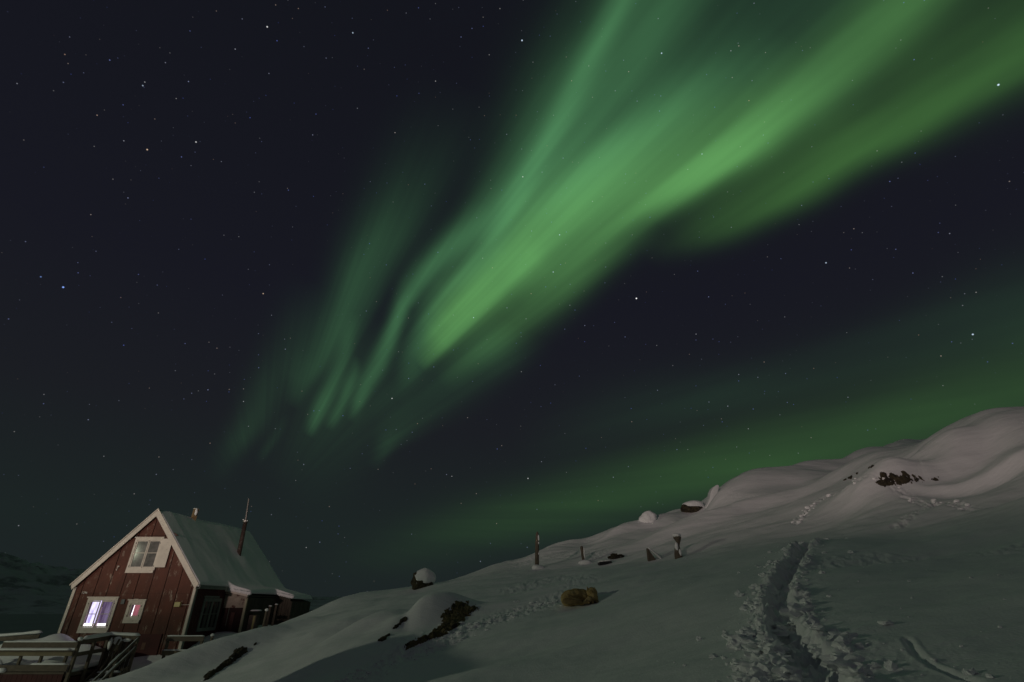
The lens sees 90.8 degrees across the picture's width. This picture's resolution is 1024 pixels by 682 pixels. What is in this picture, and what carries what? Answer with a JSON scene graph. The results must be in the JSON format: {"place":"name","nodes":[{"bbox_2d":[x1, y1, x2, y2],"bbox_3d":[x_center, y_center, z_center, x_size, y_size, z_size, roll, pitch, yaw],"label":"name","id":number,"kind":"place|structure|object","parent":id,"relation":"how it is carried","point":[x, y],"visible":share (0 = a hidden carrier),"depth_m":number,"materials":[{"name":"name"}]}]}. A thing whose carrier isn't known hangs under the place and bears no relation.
{"place":"outdoors","nodes":[
{"label":"outdoors","id":0,"kind":"place"},
{"bbox_2d":[0,614,63,644],"bbox_3d":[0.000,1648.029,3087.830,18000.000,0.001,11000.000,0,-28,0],"label":"water","id":1,"kind":"structure","parent":0,"point":[47,624],"depth_m":826.19,"materials":[{"name":"black liquid"}]},
{"bbox_2d":[0,552,341,613],"bbox_3d":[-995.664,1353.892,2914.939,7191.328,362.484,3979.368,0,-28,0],"label":"mountains","id":2,"kind":"structure","parent":0,"point":[26,587],"depth_m":2223.79,"materials":[{"name":"grey stone"}]},
{"bbox_2d":[0,0,1023,596],"label":"sky","id":3,"kind":"structure","parent":0,"point":[439,286],"materials":[{"name":"black"}]},
{"bbox_2d":[86,406,1023,681],"bbox_3d":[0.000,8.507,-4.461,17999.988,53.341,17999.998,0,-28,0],"label":"ground","id":4,"kind":"structure","parent":0,"point":[642,620],"depth_m":10.34,"materials":[{"name":"white snow"}]},
{"bbox_2d":[0,630,139,681],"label":"deck","id":5,"kind":"structure","parent":4,"relation":"on","point":[55,657],"depth_m":18.57,"materials":[{"name":"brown wood"}]},
{"bbox_2d":[83,637,139,681],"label":"stair","id":6,"kind":"object","parent":4,"relation":"on","point":[112,671],"visible":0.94,"depth_m":18.91,"materials":[{"name":"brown wood"}]},
{"bbox_2d":[99,639,120,670],"bbox_3d":[-15.490,12.123,19.399,0.408,1.160,0.070,21,-34,-35],"label":"pole","id":7,"kind":"object","parent":6,"relation":"on","point":[109,655],"visible":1,"depth_m":19.41,"materials":[{"name":"grey wood"}]},
{"bbox_2d":[161,635,204,658],"bbox_3d":[-13.025,12.908,20.345,2.350,1.827,0.155,0,-28,0],"label":"fence","id":8,"kind":"object","parent":4,"relation":"on","point":[168,652],"visible":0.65,"depth_m":20.65,"materials":[{"name":"brown wood"}]},
{"bbox_2d":[57,499,312,681],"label":"wooden house","id":9,"kind":"structure","parent":4,"relation":"on","point":[155,578],"depth_m":23.49,"materials":[{"name":"painted wood"},{"name":"snow"},{"name":"glass"}]},
{"bbox_2d":[76,597,119,632],"bbox_3d":[-18.365,12.139,22.391,1.430,1.420,0.105,0,-28,0],"label":"window","id":10,"kind":"structure","parent":9,"relation":"in","point":[98,613],"depth_m":22.39,"materials":[{"name":"white wood"}]},
{"bbox_2d":[122,599,147,622],"bbox_3d":[-16.805,12.008,22.460,0.830,0.955,0.105,0,-28,0],"label":"window","id":11,"kind":"structure","parent":9,"relation":"in","point":[135,607],"depth_m":22.47,"materials":[{"name":"beige wood"}]},
{"bbox_2d":[125,537,165,572],"bbox_3d":[-17.115,9.964,23.531,1.390,1.550,0.105,0,-28,0],"label":"window","id":12,"kind":"structure","parent":9,"relation":"in","point":[145,551],"depth_m":23.53,"materials":[{"name":"white wood"}]},
{"bbox_2d":[134,634,161,656],"bbox_3d":[-15.775,13.907,21.468,0.990,2.500,0.051,0,-28,0],"label":"cellar door","id":13,"kind":"structure","parent":9,"relation":"in","point":[148,644],"depth_m":21.84,"materials":[{"name":"red wood"}]},
{"bbox_2d":[196,596,222,631],"bbox_3d":[-14.300,12.889,23.898,0.080,1.460,1.620,0,-28,0],"label":"window","id":14,"kind":"structure","parent":9,"relation":"in","point":[211,605],"depth_m":23.83,"materials":[{"name":"black glass"}]},
{"bbox_2d":[217,608,242,632],"bbox_3d":[-13.810,14.194,24.491,1.020,2.200,0.067,0,-28,0],"label":"door","id":15,"kind":"structure","parent":9,"relation":"in","point":[230,619],"depth_m":24.75,"materials":[{"name":"paint"}]},
{"bbox_2d":[203,642,256,680],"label":"rock","id":16,"kind":"object","parent":4,"relation":"on","point":[239,652],"visible":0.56,"depth_m":13.26,"materials":[{"name":"black stone"}]},
{"bbox_2d":[246,610,264,630],"bbox_3d":[-12.885,14.072,25.254,0.570,1.124,0.600,0,-28,0],"label":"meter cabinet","id":17,"kind":"object","parent":4,"relation":"on","point":[253,621],"visible":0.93,"depth_m":25.18,"materials":[{"name":"brown wood"}]},
{"bbox_2d":[262,608,268,626],"bbox_3d":[-12.007,13.680,24.448,0.157,1.292,0.163,0,-28,0],"label":"stake","id":18,"kind":"object","parent":4,"relation":"on","point":[265,616],"visible":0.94,"depth_m":24.53,"materials":[{"name":"brown"}]},
{"bbox_2d":[265,605,271,625],"bbox_3d":[-12.374,14.187,25.531,0.174,1.454,0.166,0,-28,0],"label":"stake","id":19,"kind":"object","parent":4,"relation":"on","point":[268,615],"visible":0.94,"depth_m":25.61,"materials":[{"name":"brown"}]},
{"bbox_2d":[271,604,277,625],"bbox_3d":[-12.244,14.262,25.942,0.173,1.358,0.155,0,-28,0],"label":"stake","id":20,"kind":"object","parent":4,"relation":"on","point":[273,618],"visible":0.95,"depth_m":25.97,"materials":[{"name":"brown"}]},
{"bbox_2d":[378,617,406,640],"bbox_3d":[-2.717,6.824,11.347,0.448,1.107,1.388,-7,-28,12],"label":"rock","id":21,"kind":"object","parent":4,"relation":"on","point":[402,620],"visible":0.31,"depth_m":11.68,"materials":[{"name":"brown stone"}]},
{"bbox_2d":[410,568,435,589],"bbox_3d":[-3.586,9.717,20.442,1.018,0.966,0.806,0,-28,0],"label":"boulder","id":22,"kind":"object","parent":4,"relation":"on","point":[423,577],"visible":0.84,"depth_m":20.19,"materials":[{"name":"white"}]},
{"bbox_2d":[404,600,478,649],"bbox_3d":[-1.538,6.612,11.203,0.948,1.547,2.794,-9,-29,17],"label":"rock","id":23,"kind":"object","parent":4,"relation":"on","point":[460,611],"visible":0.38,"depth_m":11.73,"materials":[{"name":"stone"},{"name":"snow"}]},
{"bbox_2d":[532,532,543,568],"bbox_3d":[0.972,8.028,19.048,0.487,1.584,0.425,0,-28,0],"label":"post","id":24,"kind":"object","parent":4,"relation":"on","point":[537,565],"visible":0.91,"depth_m":19.02,"materials":[{"name":"brown"}]},
{"bbox_2d":[561,587,598,605],"bbox_3d":[1.523,5.788,11.421,0.837,0.437,0.615,0,-28,0],"label":"dog","id":25,"kind":"object","parent":4,"relation":"on","point":[574,596],"visible":0.9,"depth_m":11.31},
{"bbox_2d":[578,546,591,563],"bbox_3d":[2.762,8.192,19.103,0.532,0.807,0.400,0,-28,0],"label":"post","id":26,"kind":"object","parent":4,"relation":"on","point":[583,561],"visible":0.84,"depth_m":19.05,"materials":[{"name":"brown"}]},
{"bbox_2d":[598,559,611,565],"bbox_3d":[3.332,7.976,18.058,0.500,0.291,0.433,0,-28,0],"label":"crate","id":27,"kind":"object","parent":4,"relation":"on","point":[604,562],"visible":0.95,"depth_m":17.90,"materials":[{"name":"plastic"}]},
{"bbox_2d":[608,553,624,558],"bbox_3d":[3.926,8.158,19.079,0.676,0.252,0.365,0,-28,0],"label":"rock","id":28,"kind":"object","parent":4,"relation":"on","point":[613,556],"visible":0.89,"depth_m":18.96,"materials":[{"name":"brown stone"}]},
{"bbox_2d":[639,511,656,522],"bbox_3d":[7.391,9.733,27.573,1.001,0.907,0.854,0,-28,0],"label":"snow mound","id":29,"kind":"object","parent":4,"relation":"on","point":[648,516],"visible":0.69,"depth_m":27.30,"materials":[{"name":"white snow"}]},
{"bbox_2d":[646,547,661,560],"bbox_3d":[4.530,6.846,15.998,0.460,0.601,0.162,0,-28,0],"label":"post","id":30,"kind":"object","parent":4,"relation":"on","point":[650,556],"visible":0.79,"depth_m":15.99,"materials":[{"name":"brown"}]},
{"bbox_2d":[334,477,1004,681],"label":"snow clods","id":31,"kind":"object","parent":4,"relation":"on","point":[769,662],"visible":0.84,"depth_m":4.14,"materials":[{"name":"white snow"}]},
{"bbox_2d":[672,533,681,558],"bbox_3d":[5.202,6.510,15.802,0.290,0.931,0.273,0,-28,0],"label":"post","id":32,"kind":"object","parent":4,"relation":"on","point":[677,549],"visible":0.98,"depth_m":15.78,"materials":[{"name":"brown"}]},
{"bbox_2d":[680,500,703,512],"bbox_3d":[10.376,9.623,29.083,1.377,0.801,1.060,0,-28,0],"label":"boulder","id":33,"kind":"object","parent":4,"relation":"on","point":[692,506],"visible":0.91,"depth_m":28.72,"materials":[{"name":"brown stone"}]},
{"bbox_2d":[705,485,718,507],"bbox_3d":[11.465,9.142,29.043,0.996,1.599,0.600,0,-28,0],"label":"snow fin","id":34,"kind":"object","parent":4,"relation":"on","point":[712,492],"visible":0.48,"depth_m":28.97,"materials":[{"name":"white snow"}]},
{"bbox_2d":[843,465,873,480],"bbox_3d":[13.697,5.458,19.924,1.342,1.724,4.997,-17,-32,29],"label":"rock","id":35,"kind":"object","parent":4,"relation":"on","point":[849,477],"visible":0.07,"depth_m":21.54,"materials":[{"name":"brown stone"}]},
{"bbox_2d":[875,471,938,486],"bbox_3d":[13.136,4.907,16.646,2.468,1.345,0.697,0,-28,0],"label":"rock","id":36,"kind":"object","parent":4,"relation":"on","point":[904,478],"visible":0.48,"depth_m":16.75,"materials":[{"name":"brown stone"}]}
]}

